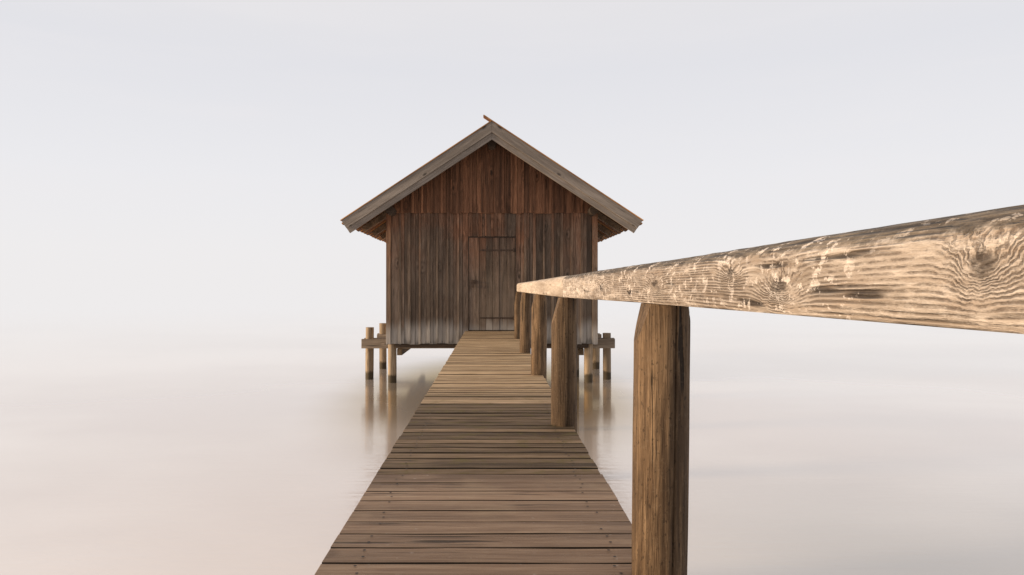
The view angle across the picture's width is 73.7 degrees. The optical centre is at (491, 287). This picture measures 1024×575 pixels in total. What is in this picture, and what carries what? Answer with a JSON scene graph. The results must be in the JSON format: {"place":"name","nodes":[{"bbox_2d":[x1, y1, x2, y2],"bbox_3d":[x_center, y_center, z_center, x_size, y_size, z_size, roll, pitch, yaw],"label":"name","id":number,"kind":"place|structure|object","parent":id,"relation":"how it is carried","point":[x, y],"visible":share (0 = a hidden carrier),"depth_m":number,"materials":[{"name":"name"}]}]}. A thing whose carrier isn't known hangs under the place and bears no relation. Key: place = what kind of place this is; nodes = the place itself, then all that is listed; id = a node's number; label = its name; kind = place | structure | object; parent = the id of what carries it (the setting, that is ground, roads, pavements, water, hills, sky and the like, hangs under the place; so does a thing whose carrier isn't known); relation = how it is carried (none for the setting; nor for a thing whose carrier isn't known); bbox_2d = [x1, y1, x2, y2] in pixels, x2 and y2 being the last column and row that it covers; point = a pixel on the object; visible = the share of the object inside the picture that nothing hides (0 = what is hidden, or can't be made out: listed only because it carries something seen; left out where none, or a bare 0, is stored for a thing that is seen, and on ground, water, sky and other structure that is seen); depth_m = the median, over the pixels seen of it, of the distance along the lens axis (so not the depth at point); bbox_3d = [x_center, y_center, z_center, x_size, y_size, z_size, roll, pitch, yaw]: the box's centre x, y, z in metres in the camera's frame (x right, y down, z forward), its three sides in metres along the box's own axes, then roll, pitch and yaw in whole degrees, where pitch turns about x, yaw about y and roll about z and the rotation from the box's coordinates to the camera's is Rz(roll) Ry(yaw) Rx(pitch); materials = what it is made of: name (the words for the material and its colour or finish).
{"place":"outdoors","nodes":[
{"label":"outdoors","id":0,"kind":"place"},
{"bbox_2d":[0,328,1023,574],"bbox_3d":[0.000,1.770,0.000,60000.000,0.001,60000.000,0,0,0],"label":"water","id":1,"kind":"structure","parent":0,"point":[244,452],"depth_m":7.60,"materials":[{"name":"white liquid"}]},
{"bbox_2d":[315,331,631,574],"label":"boardwalk","id":2,"kind":"structure","parent":1,"relation":"in","point":[487,468],"depth_m":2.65,"materials":[{"name":"wood"}]},
{"bbox_2d":[514,205,1023,574],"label":"handrail","id":3,"kind":"object","parent":2,"relation":"attached to","point":[963,271],"visible":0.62,"depth_m":1.21,"materials":[{"name":"brown wood"}]},
{"bbox_2d":[340,115,643,382],"bbox_3d":[0.000,0.076,15.085,5.350,6.247,6.130,0,0,0],"label":"boathouse","id":4,"kind":"object","parent":1,"relation":"in","point":[473,229],"visible":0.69,"depth_m":12.60,"materials":[{"name":"brown wood"}]},
{"bbox_2d":[469,238,514,329],"bbox_3d":[0.000,-0.068,12.599,0.842,1.706,0.058,0,0,0],"label":"door","id":5,"kind":"structure","parent":4,"relation":"in","point":[480,249],"depth_m":12.60,"materials":[{"name":"wood"}]},
{"bbox_2d":[0,0,1023,337],"label":"sky","id":6,"kind":"structure","parent":0,"point":[166,165],"materials":[{"name":"white"}]}
]}

